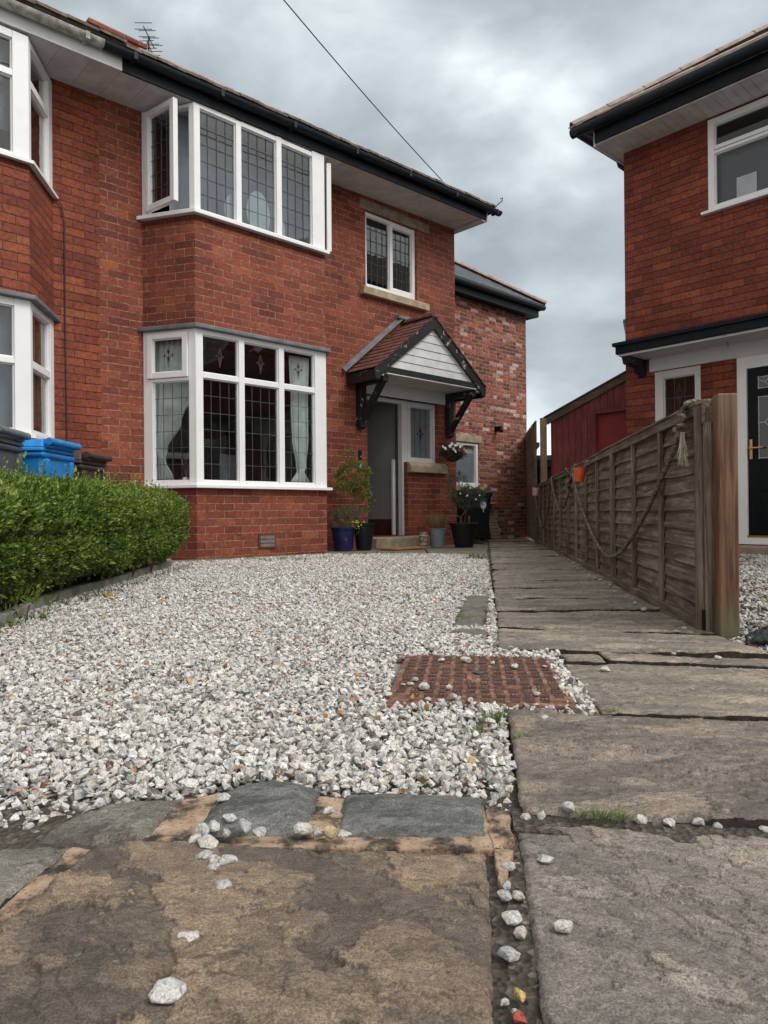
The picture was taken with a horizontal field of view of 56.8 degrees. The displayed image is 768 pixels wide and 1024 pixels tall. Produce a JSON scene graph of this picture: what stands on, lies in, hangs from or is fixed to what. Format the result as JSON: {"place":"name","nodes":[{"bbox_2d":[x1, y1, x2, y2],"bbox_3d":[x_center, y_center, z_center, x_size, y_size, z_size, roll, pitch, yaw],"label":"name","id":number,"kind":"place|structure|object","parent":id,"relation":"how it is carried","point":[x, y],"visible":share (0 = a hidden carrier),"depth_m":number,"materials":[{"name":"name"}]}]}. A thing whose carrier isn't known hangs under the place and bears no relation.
{"place":"outdoors","nodes":[
{"label":"outdoors","id":0,"kind":"place"},
{"bbox_2d":[39,0,767,454],"label":"sky","id":1,"kind":"structure","parent":0,"point":[488,94],"materials":[{"name":"grey"}]},
{"bbox_2d":[474,538,534,772],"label":"ground","id":2,"kind":"structure","parent":0,"point":[486,543],"depth_m":7.94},
{"bbox_2d":[0,598,43,623],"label":"kerb","id":3,"kind":"structure","parent":2,"relation":"on","point":[22,609],"depth_m":3.33,"materials":[{"name":"concrete"}]},
{"bbox_2d":[0,0,126,453],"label":"brick house","id":4,"kind":"structure","parent":2,"relation":"on","point":[49,210],"depth_m":7.15,"materials":[{"name":"red brick"}]},
{"bbox_2d":[0,25,28,158],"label":"bay window","id":5,"kind":"structure","parent":4,"relation":"in","point":[17,73],"depth_m":6.54,"materials":[{"name":"white plastic"}]},
{"bbox_2d":[0,295,30,433],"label":"bay window","id":6,"kind":"structure","parent":4,"relation":"in","point":[19,360],"depth_m":6.54,"materials":[{"name":"white plastic"}]},
{"bbox_2d":[32,316,41,432],"bbox_3d":[-3.434,-1.341,6.920,0.047,1.140,0.482,0,0,-8],"label":"curtain","id":7,"kind":"object","parent":4,"relation":"hanging from","point":[37,403],"visible":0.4,"depth_m":7.03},
{"bbox_2d":[28,38,52,187],"bbox_3d":[-3.394,-3.839,6.948,0.070,1.165,0.708,0,0,-8],"label":"bay window","id":8,"kind":"structure","parent":4,"relation":"in","point":[40,93],"depth_m":7.09,"materials":[{"name":"white plastic"}]},
{"bbox_2d":[30,302,54,438],"bbox_3d":[-3.372,-1.339,6.944,0.070,1.245,0.708,0,0,-8],"label":"bay window","id":9,"kind":"structure","parent":4,"relation":"in","point":[46,372],"depth_m":7.17,"materials":[{"name":"white plastic"}]},
{"bbox_2d":[37,583,91,604],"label":"kerb","id":10,"kind":"structure","parent":2,"relation":"on","point":[71,592],"depth_m":4.05,"materials":[{"name":"concrete"}]},
{"bbox_2d":[0,561,162,610],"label":"planting bed","id":11,"kind":"object","parent":2,"relation":"on","point":[93,578],"depth_m":4.83,"materials":[{"name":"soil"}]},
{"bbox_2d":[0,425,30,473],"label":"wheelie bin","id":12,"kind":"object","parent":11,"relation":"on","point":[11,443],"visible":0.33,"depth_m":5.09,"materials":[{"name":"grey plastic"}]},
{"bbox_2d":[20,437,80,477],"bbox_3d":[-2.899,-0.031,5.660,0.762,1.067,0.579,-1,0,0],"label":"wheelie bin","id":13,"kind":"object","parent":11,"relation":"on","point":[56,454],"visible":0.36,"depth_m":5.45,"materials":[{"name":"blue plastic"}]},
{"bbox_2d":[72,451,112,480],"bbox_3d":[-2.879,0.004,6.300,0.763,1.037,0.539,-1,0,2],"label":"wheelie bin","id":14,"kind":"object","parent":11,"relation":"on","point":[90,463],"visible":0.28,"depth_m":6.21,"materials":[{"name":"brown plastic"}]},
{"bbox_2d":[0,451,192,606],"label":"hedge","id":15,"kind":"object","parent":11,"relation":"on","point":[56,530],"visible":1,"depth_m":3.79,"materials":[{"name":"green plant"}]},
{"bbox_2d":[90,574,128,592],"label":"kerb","id":16,"kind":"structure","parent":2,"relation":"on","point":[101,583],"depth_m":4.75,"materials":[{"name":"concrete"}]},
{"bbox_2d":[122,560,171,579],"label":"kerb","id":17,"kind":"structure","parent":2,"relation":"on","point":[157,566],"depth_m":5.68,"materials":[{"name":"concrete"}]},
{"bbox_2d":[31,0,502,560],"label":"brick house","id":18,"kind":"structure","parent":2,"relation":"on","point":[345,284],"depth_m":8.75,"materials":[{"name":"red brick"}]},
{"bbox_2d":[141,102,195,214],"bbox_3d":[-2.387,-3.897,7.906,0.672,1.184,0.070,-1,0,16],"label":"bay window","id":19,"kind":"structure","parent":18,"relation":"in","point":[185,107],"depth_m":7.79,"materials":[{"name":"white plastic"}]},
{"bbox_2d":[143,328,197,485],"bbox_3d":[-2.363,-1.155,7.902,0.672,1.718,0.070,-1,0,16],"label":"bay window","id":20,"kind":"structure","parent":18,"relation":"in","point":[150,404],"depth_m":7.91,"materials":[{"name":"white plastic"}]},
{"bbox_2d":[156,340,188,479],"bbox_3d":[-2.343,-1.149,8.027,0.563,1.580,0.047,-1,0,16],"label":"curtain","id":21,"kind":"object","parent":18,"relation":"hanging from","point":[164,472],"visible":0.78,"depth_m":8.05,"materials":[{"name":"fabric"}]},
{"bbox_2d":[219,454,235,480],"bbox_3d":[-2.243,-0.142,9.686,0.510,1.250,0.500,-1,0,29],"label":"dining chair","id":22,"kind":"object","parent":18,"relation":"in","point":[224,468],"visible":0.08,"depth_m":9.46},
{"bbox_2d":[224,194,232,218],"bbox_3d":[-1.760,-3.474,8.242,0.230,0.420,0.030,0,0,-44],"label":"dressing mirror","id":23,"kind":"object","parent":18,"relation":"in","point":[227,206],"visible":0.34,"depth_m":8.20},
{"bbox_2d":[246,191,269,230],"bbox_3d":[-1.508,-3.546,8.485,0.330,0.560,0.030,0,0,-44],"label":"dressing mirror","id":24,"kind":"object","parent":18,"relation":"in","point":[257,205],"visible":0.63,"depth_m":8.47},
{"bbox_2d":[193,101,324,248],"bbox_3d":[-1.445,-3.924,8.438,1.840,1.224,0.070,0,0,-44],"label":"bay window","id":25,"kind":"structure","parent":18,"relation":"in","point":[316,215],"depth_m":8.54,"materials":[{"name":"white plastic"}]},
{"bbox_2d":[195,328,326,487],"bbox_3d":[-1.421,-1.162,8.433,1.840,1.718,0.070,0,0,-44],"label":"bay window","id":26,"kind":"structure","parent":18,"relation":"in","point":[317,389],"depth_m":8.48,"materials":[{"name":"white plastic"}]},
{"bbox_2d":[289,355,309,482],"bbox_3d":[-1.064,-1.159,8.921,0.303,1.580,0.047,0,0,-44],"label":"curtain","id":27,"kind":"object","parent":18,"relation":"hanging from","point":[300,459],"visible":0.88,"depth_m":8.91,"materials":[{"name":"fabric"}]},
{"bbox_2d":[308,362,311,482],"bbox_3d":[-0.953,-1.149,9.332,0.047,1.600,0.572,0,0,-14],"label":"curtain","id":28,"kind":"object","parent":18,"relation":"hanging from","point":[309,432],"visible":0.38,"depth_m":9.35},
{"bbox_2d":[283,0,442,180],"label":"telephone wire","id":29,"kind":"object","parent":18,"relation":"attached to","point":[357,86],"visible":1,"depth_m":8.05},
{"bbox_2d":[365,212,414,299],"bbox_3d":[0.070,-3.846,10.749,1.075,1.100,0.070,0,0,-44],"label":"window","id":30,"kind":"structure","parent":18,"relation":"in","point":[390,226],"depth_m":10.75,"materials":[{"name":"white plastic"}]},
{"bbox_2d":[391,459,395,534],"bbox_3d":[0.147,-0.231,11.014,0.055,1.170,0.038,0,0,-44],"label":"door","id":31,"kind":"structure","parent":18,"relation":"in","point":[393,500],"depth_m":11.00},
{"bbox_2d":[444,434,462,461],"bbox_3d":[1.086,-1.020,11.231,0.320,0.452,0.320,0,0,-44],"label":"hanging basket","id":32,"kind":"object","parent":18,"relation":"hanging from","point":[451,456],"visible":0.9,"depth_m":11.12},
{"bbox_2d":[437,442,466,462],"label":"basket flowers","id":33,"kind":"object","parent":32,"relation":"in","point":[462,447],"visible":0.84,"depth_m":11.13,"materials":[{"name":"white plant"}]},
{"bbox_2d":[0,776,541,1023],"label":"grit bed","id":34,"kind":"object","parent":2,"relation":"on","point":[520,974],"depth_m":0.91,"materials":[{"name":"soil"}]},
{"bbox_2d":[0,847,69,908],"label":"paving slab","id":35,"kind":"structure","parent":34,"relation":"on","point":[20,869],"depth_m":0.96,"materials":[{"name":"stone"}]},
{"bbox_2d":[0,847,90,923],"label":"mortar joint","id":36,"kind":"object","parent":34,"relation":"on","point":[31,891],"visible":0.56,"depth_m":0.92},
{"bbox_2d":[38,800,180,846],"bbox_3d":[-0.422,0.509,1.116,0.185,0.082,0.158,-1,0,0],"label":"paving sett","id":37,"kind":"object","parent":34,"relation":"on","point":[119,823],"visible":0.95,"depth_m":1.07,"materials":[{"name":"stone"}]},
{"bbox_2d":[0,840,493,1023],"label":"paving slab","id":38,"kind":"structure","parent":34,"relation":"on","point":[298,935],"depth_m":0.78,"materials":[{"name":"brown stone"}]},
{"bbox_2d":[148,977,186,1003],"bbox_3d":[-0.210,0.463,0.687,0.036,0.017,0.033,0,0,-44],"label":"loose stone","id":39,"kind":"object","parent":38,"relation":"on","point":[169,990],"visible":1,"depth_m":0.68,"materials":[{"name":"white stone"}]},
{"bbox_2d":[177,931,198,941],"bbox_3d":[-0.213,0.465,0.774,0.029,0.013,0.022,0,0,-4],"label":"loose stone","id":40,"kind":"object","parent":38,"relation":"on","point":[190,935],"visible":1,"depth_m":0.77,"materials":[{"name":"white stone"}]},
{"bbox_2d":[197,834,218,848],"bbox_3d":[-0.247,0.463,0.995,0.026,0.018,0.031,0,0,-44],"label":"loose stone","id":41,"kind":"object","parent":38,"relation":"on","point":[207,841],"visible":0.99,"depth_m":0.99,"materials":[{"name":"white stone"}]},
{"bbox_2d":[219,854,237,864],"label":"loose stone","id":42,"kind":"object","parent":38,"relation":"on","point":[227,859],"visible":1,"depth_m":0.94,"materials":[{"name":"white stone"}]},
{"bbox_2d":[204,780,319,836],"bbox_3d":[-0.194,0.498,1.141,0.173,0.088,0.210,-1,0,0],"label":"paving sett","id":43,"kind":"object","parent":34,"relation":"on","point":[274,808],"visible":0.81,"depth_m":1.10,"materials":[{"name":"stone"}]},
{"bbox_2d":[142,792,502,855],"bbox_3d":[-0.089,0.484,1.103,0.526,0.015,0.200,-1,0,3],"label":"mortar joint","id":44,"kind":"object","parent":34,"relation":"on","point":[182,819],"visible":0.43,"depth_m":1.03,"materials":[{"name":"concrete"}]},
{"bbox_2d":[238,818,250,834],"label":"loose stone","id":45,"kind":"object","parent":44,"relation":"on","point":[244,826],"visible":1,"depth_m":1.03,"materials":[{"name":"white stone"}]},
{"bbox_2d":[293,822,312,834],"bbox_3d":[-0.118,0.462,1.035,0.028,0.018,0.019,0,0,-6],"label":"loose stone","id":46,"kind":"object","parent":44,"relation":"on","point":[302,828],"visible":1,"depth_m":1.03,"materials":[{"name":"white stone"}]},
{"bbox_2d":[323,824,336,839],"bbox_3d":[-0.078,0.461,1.023,0.025,0.020,0.014,-1,0,34],"label":"loose stone","id":47,"kind":"object","parent":44,"relation":"on","point":[329,832],"visible":1,"depth_m":1.02,"materials":[{"name":"yellow stone"}]},
{"bbox_2d":[336,793,485,837],"bbox_3d":[0.044,0.497,1.106,0.233,0.080,0.149,-1,0,0],"label":"paving sett","id":48,"kind":"object","parent":34,"relation":"on","point":[398,815],"visible":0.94,"depth_m":1.09,"materials":[{"name":"stone"}]},
{"bbox_2d":[485,805,514,848],"bbox_3d":[0.175,0.480,1.073,0.039,0.015,0.150,-1,0,5],"label":"mortar joint","id":49,"kind":"object","parent":34,"relation":"on","point":[499,832],"visible":0.94,"depth_m":1.06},
{"bbox_2d":[494,848,512,889],"bbox_3d":[0.163,0.482,0.953,0.028,0.015,0.110,-1,0,6],"label":"mortar joint","id":50,"kind":"object","parent":34,"relation":"on","point":[501,856],"visible":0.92,"depth_m":0.96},
{"bbox_2d":[497,946,520,961],"bbox_3d":[0.134,0.474,0.763,0.018,0.013,0.022,0,0,-38],"label":"loose stone","id":51,"kind":"object","parent":34,"relation":"on","point":[509,953],"visible":1,"depth_m":0.76,"materials":[{"name":"white stone"}]},
{"bbox_2d":[502,910,521,925],"bbox_3d":[0.151,0.475,0.831,0.024,0.012,0.026,0,0,-26],"label":"loose stone","id":52,"kind":"object","parent":34,"relation":"on","point":[512,917],"visible":1,"depth_m":0.83,"materials":[{"name":"white stone"}]},
{"bbox_2d":[511,808,767,842],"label":"grit bed","id":53,"kind":"object","parent":34,"relation":"on","point":[683,833],"visible":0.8,"depth_m":1.06,"materials":[{"name":"gravel"}]},
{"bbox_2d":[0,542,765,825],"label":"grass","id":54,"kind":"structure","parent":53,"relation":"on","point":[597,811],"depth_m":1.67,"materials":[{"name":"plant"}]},
{"bbox_2d":[0,553,596,828],"bbox_3d":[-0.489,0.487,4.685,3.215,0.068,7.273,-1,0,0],"label":"gravel","id":55,"kind":"structure","parent":2,"relation":"on","point":[185,644],"depth_m":1.93,"materials":[{"name":"gravel"}]},
{"bbox_2d":[0,582,57,627],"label":"weed","id":56,"kind":"object","parent":55,"relation":"on","point":[26,599],"visible":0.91,"depth_m":3.12,"materials":[{"name":"green plant"}]},
{"bbox_2d":[453,617,484,627],"bbox_3d":[0.366,0.493,3.057,0.133,0.058,0.264,-1,0,9],"label":"paving sett","id":57,"kind":"object","parent":55,"relation":"on","point":[479,621],"visible":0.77,"depth_m":3.01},
{"bbox_2d":[451,629,486,636],"bbox_3d":[0.334,0.490,2.769,0.150,0.058,0.140,-1,0,0],"label":"paving sett","id":58,"kind":"object","parent":55,"relation":"on","point":[473,632],"visible":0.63,"depth_m":2.75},
{"bbox_2d":[458,609,486,619],"bbox_3d":[0.414,0.493,3.323,0.133,0.058,0.264,-1,0,9],"label":"paving sett","id":59,"kind":"object","parent":55,"relation":"on","point":[476,612],"visible":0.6,"depth_m":3.28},
{"bbox_2d":[461,602,487,612],"bbox_3d":[0.463,0.493,3.590,0.133,0.058,0.266,-1,0,10],"label":"paving sett","id":60,"kind":"object","parent":55,"relation":"on","point":[474,605],"visible":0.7,"depth_m":3.53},
{"bbox_2d":[386,655,576,714],"bbox_3d":[0.268,0.480,2.018,0.499,0.037,0.612,-1,0,4],"label":"manhole cover","id":61,"kind":"object","parent":55,"relation":"on","point":[500,681],"visible":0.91,"depth_m":1.95,"materials":[{"name":"metal"}]},
{"bbox_2d":[327,544,487,552],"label":"paving slab","id":62,"kind":"structure","parent":2,"relation":"on","point":[474,547],"depth_m":9.97,"materials":[{"name":"stone"}]},
{"bbox_2d":[330,527,354,550],"bbox_3d":[-0.542,0.360,9.450,0.342,0.310,0.342,-1,0,0],"label":"plant pot","id":63,"kind":"object","parent":62,"relation":"on","point":[343,539],"visible":0.94,"depth_m":9.33,"materials":[{"name":"blue ceramic"}]},
{"bbox_2d":[328,505,360,529],"bbox_3d":[-0.514,0.084,9.449,0.450,0.387,0.370,-1,0,0],"label":"potted herb","id":64,"kind":"object","parent":63,"relation":"in","point":[357,514],"visible":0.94,"depth_m":9.41,"materials":[{"name":"green plant"}]},
{"bbox_2d":[354,523,374,549],"bbox_3d":[-0.272,0.332,9.600,0.306,0.365,0.306,-1,0,0],"label":"plant pot","id":65,"kind":"object","parent":62,"relation":"on","point":[363,538],"visible":0.9,"depth_m":9.50,"materials":[{"name":"black plastic"}]},
{"bbox_2d":[331,446,374,522],"bbox_3d":[-0.413,-0.352,9.604,0.601,1.081,0.445,-1,0,0],"label":"potted shrub","id":66,"kind":"object","parent":65,"relation":"on","point":[366,471],"visible":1,"depth_m":9.57,"materials":[{"name":"green plant"}]},
{"bbox_2d":[375,546,430,549],"bbox_3d":[0.263,0.496,9.803,0.400,0.018,0.720,-1,0,43],"label":"doormat","id":67,"kind":"object","parent":62,"relation":"on","point":[402,548],"visible":1,"depth_m":9.72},
{"bbox_2d":[429,528,446,546],"bbox_3d":[0.788,0.378,10.419,0.266,0.275,0.266,-1,0,0],"label":"plant pot","id":68,"kind":"object","parent":62,"relation":"on","point":[437,537],"visible":0.98,"depth_m":10.33,"materials":[{"name":"metal"}]},
{"bbox_2d":[422,512,449,528],"bbox_3d":[0.768,0.129,10.421,0.421,0.296,0.422,-1,0,0],"label":"dry grass plant","id":69,"kind":"object","parent":68,"relation":"on","point":[438,523],"visible":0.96,"depth_m":10.38,"materials":[{"name":"plant"}]},
{"bbox_2d":[449,523,478,546],"bbox_3d":[1.168,0.336,10.380,0.430,0.352,0.430,-1,0,0],"label":"plant pot","id":70,"kind":"object","parent":62,"relation":"on","point":[463,534],"visible":0.99,"depth_m":10.24,"materials":[{"name":"black plastic"}]},
{"bbox_2d":[444,471,488,522],"bbox_3d":[1.220,-0.204,10.429,0.661,0.842,0.438,-1,0,0],"label":"olive shrub","id":71,"kind":"object","parent":70,"relation":"on","point":[464,489],"visible":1,"depth_m":10.38,"materials":[{"name":"green plant"}]},
{"bbox_2d":[425,549,487,554],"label":"paving slab","id":72,"kind":"structure","parent":2,"relation":"on","point":[445,551],"depth_m":9.03,"materials":[{"name":"stone"}]},
{"bbox_2d":[457,489,492,540],"bbox_3d":[1.625,0.055,12.901,0.549,0.957,0.762,0,0,-8],"label":"wheelie bin","id":73,"kind":"object","parent":2,"relation":"on","point":[481,515],"visible":0.44,"depth_m":12.65,"materials":[{"name":"black plastic"}]},
{"bbox_2d":[454,259,546,541],"bbox_3d":[0.626,-2.371,15.023,3.819,6.313,4.268,0,0,-44],"label":"brick extension","id":74,"kind":"object","parent":2,"relation":"on","point":[493,314],"visible":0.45,"depth_m":14.10,"materials":[{"name":"brick"}]},
{"bbox_2d":[456,441,477,486],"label":"window","id":75,"kind":"structure","parent":74,"relation":"in","point":[475,445],"depth_m":13.67,"materials":[{"name":"white plastic"}]},
{"bbox_2d":[488,539,529,540],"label":"path slab","id":76,"kind":"structure","parent":2,"relation":"on","point":[509,539],"depth_m":13.64,"materials":[{"name":"stone"}]},
{"bbox_2d":[489,505,500,539],"bbox_3d":[2.096,0.201,13.712,0.300,0.680,0.032,0,-13,-44],"label":"slatted panel","id":77,"kind":"object","parent":76,"relation":"on","point":[492,520],"visible":0.79,"depth_m":13.71,"materials":[{"name":"brown wood"}]},
{"bbox_2d":[489,547,548,550],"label":"path slab","id":78,"kind":"structure","parent":2,"relation":"on","point":[517,548],"depth_m":9.43,"materials":[{"name":"stone"}]},
{"bbox_2d":[489,551,557,553],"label":"path slab","id":79,"kind":"structure","parent":2,"relation":"on","point":[531,552],"depth_m":8.16,"materials":[{"name":"stone"}]},
{"bbox_2d":[490,554,563,557],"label":"path slab","id":80,"kind":"structure","parent":2,"relation":"on","point":[519,555],"depth_m":7.55,"materials":[{"name":"stone"}]},
{"bbox_2d":[490,556,569,563],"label":"path slab","id":81,"kind":"structure","parent":2,"relation":"on","point":[529,558],"depth_m":7.09,"materials":[{"name":"stone"}]},
{"bbox_2d":[491,560,576,565],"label":"path slab","id":82,"kind":"structure","parent":2,"relation":"on","point":[498,562],"depth_m":6.54,"materials":[{"name":"stone"}]},
{"bbox_2d":[525,418,546,541],"bbox_3d":[2.871,-0.538,13.654,0.205,2.300,3.860,-1,0,8],"label":"garden fence","id":83,"kind":"object","parent":2,"relation":"on","point":[532,445],"visible":0.73,"depth_m":12.41,"materials":[{"name":"wood"}]},
{"bbox_2d":[491,563,586,574],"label":"path slab","id":84,"kind":"structure","parent":2,"relation":"on","point":[552,566],"depth_m":6.03,"materials":[{"name":"stone"}]},
{"bbox_2d":[530,455,550,503],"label":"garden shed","id":85,"kind":"structure","parent":2,"relation":"on","point":[548,467],"depth_m":12.38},
{"bbox_2d":[492,569,594,575],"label":"path slab","id":86,"kind":"structure","parent":2,"relation":"on","point":[532,572],"depth_m":5.46,"materials":[{"name":"stone"}]},
{"bbox_2d":[492,573,605,586],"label":"path slab","id":87,"kind":"structure","parent":2,"relation":"on","point":[575,577],"depth_m":4.97,"materials":[{"name":"stone"}]},
{"bbox_2d":[493,580,615,592],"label":"path slab","id":88,"kind":"structure","parent":2,"relation":"on","point":[528,584],"depth_m":4.56,"materials":[{"name":"stone"}]},
{"bbox_2d":[494,586,637,603],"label":"path slab","id":89,"kind":"structure","parent":2,"relation":"on","point":[594,592],"depth_m":4.04,"materials":[{"name":"stone"}]},
{"bbox_2d":[495,598,659,612],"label":"path slab","id":90,"kind":"structure","parent":2,"relation":"on","point":[559,605],"depth_m":3.51,"materials":[{"name":"stone"}]},
{"bbox_2d":[560,654,605,665],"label":"path slab","id":91,"kind":"structure","parent":2,"relation":"on","point":[582,659],"depth_m":2.21,"materials":[{"name":"stone"}]},
{"bbox_2d":[543,370,625,476],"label":"timber store","id":92,"kind":"structure","parent":2,"relation":"on","point":[588,424],"depth_m":9.56,"materials":[{"name":"wood"}]},
{"bbox_2d":[598,412,625,451],"bbox_3d":[3.055,-0.364,9.351,0.030,1.880,0.490,0,0,-42],"label":"door","id":93,"kind":"structure","parent":92,"relation":"in","point":[612,426],"depth_m":9.39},
{"bbox_2d":[496,611,715,635],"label":"path slab","id":94,"kind":"structure","parent":2,"relation":"on","point":[639,622],"depth_m":2.96,"materials":[{"name":"stone"}]},
{"bbox_2d":[497,628,767,658],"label":"path slab","id":95,"kind":"structure","parent":2,"relation":"on","point":[595,642],"depth_m":2.45,"materials":[{"name":"stone"}]},
{"bbox_2d":[535,393,739,639],"bbox_3d":[1.930,0.070,7.208,0.160,1.025,9.208,-1,0,8],"label":"garden fence","id":96,"kind":"object","parent":2,"relation":"on","point":[678,558],"visible":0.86,"depth_m":3.29,"materials":[{"name":"wood"}]},
{"bbox_2d":[551,467,573,510],"bbox_3d":[1.891,-0.230,7.629,0.100,0.439,2.191,-1,0,8],"label":"garden rope","id":97,"kind":"object","parent":96,"relation":"hanging from","point":[568,487],"visible":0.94,"depth_m":6.88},
{"bbox_2d":[574,460,588,481],"bbox_3d":[1.583,-0.333,5.625,0.169,0.192,0.112,7,1,8],"label":"bucket","id":98,"kind":"object","parent":96,"relation":"hanging from","point":[579,474],"visible":0.97,"depth_m":5.59,"materials":[{"name":"plastic"}]},
{"bbox_2d":[571,399,700,558],"bbox_3d":[1.477,-0.073,4.678,0.134,0.754,3.849,-1,0,7],"label":"garden rope","id":99,"kind":"object","parent":96,"relation":"hanging from","point":[680,429],"visible":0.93,"depth_m":3.16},
{"bbox_2d":[507,708,767,828],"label":"path slab","id":100,"kind":"structure","parent":2,"relation":"on","point":[680,771],"depth_m":1.29,"materials":[{"name":"grey stone"}]},
{"bbox_2d":[517,824,767,1023],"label":"path slab","id":101,"kind":"structure","parent":2,"relation":"on","point":[666,930],"depth_m":0.81,"materials":[{"name":"grey stone"}]},
{"bbox_2d":[554,919,572,933],"bbox_3d":[0.206,0.472,0.808,0.017,0.013,0.025,-1,0,44],"label":"loose stone","id":102,"kind":"object","parent":101,"relation":"on","point":[563,926],"visible":1,"depth_m":0.80,"materials":[{"name":"white stone"}]},
{"bbox_2d":[564,664,767,720],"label":"path slab","id":103,"kind":"structure","parent":2,"relation":"on","point":[707,693],"depth_m":1.84,"materials":[{"name":"stone"}]},
{"bbox_2d":[568,23,767,555],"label":"brick house","id":104,"kind":"structure","parent":2,"relation":"on","point":[684,147],"depth_m":8.22,"materials":[{"name":"red brick"}]},
{"bbox_2d":[655,365,700,421],"bbox_3d":[3.539,-1.132,8.523,0.070,1.165,0.560,0,0,-42],"label":"window","id":105,"kind":"structure","parent":104,"relation":"in","point":[661,377],"depth_m":8.59,"materials":[{"name":"white paint"}]},
{"bbox_2d":[708,96,767,209],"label":"window","id":106,"kind":"structure","parent":104,"relation":"in","point":[714,150],"depth_m":8.07,"materials":[{"name":"white plastic"}]},
{"bbox_2d":[747,367,767,535],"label":"door","id":107,"kind":"structure","parent":104,"relation":"in","point":[757,448],"depth_m":7.84,"materials":[{"name":"black plastic"}]},
{"bbox_2d":[598,651,767,668],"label":"path slab","id":108,"kind":"structure","parent":2,"relation":"on","point":[650,659],"depth_m":2.18,"materials":[{"name":"stone"}]},
{"bbox_2d":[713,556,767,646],"bbox_3d":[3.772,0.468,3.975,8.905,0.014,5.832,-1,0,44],"label":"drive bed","id":109,"kind":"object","parent":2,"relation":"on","point":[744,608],"depth_m":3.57,"materials":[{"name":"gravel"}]},
{"bbox_2d":[728,553,767,652],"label":"gravel","id":110,"kind":"structure","parent":0,"point":[749,568],"depth_m":3.85,"materials":[{"name":"gravel"}]},
{"bbox_2d":[745,625,767,644],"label":"rock","id":111,"kind":"object","parent":110,"relation":"on","point":[759,636],"visible":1,"depth_m":2.46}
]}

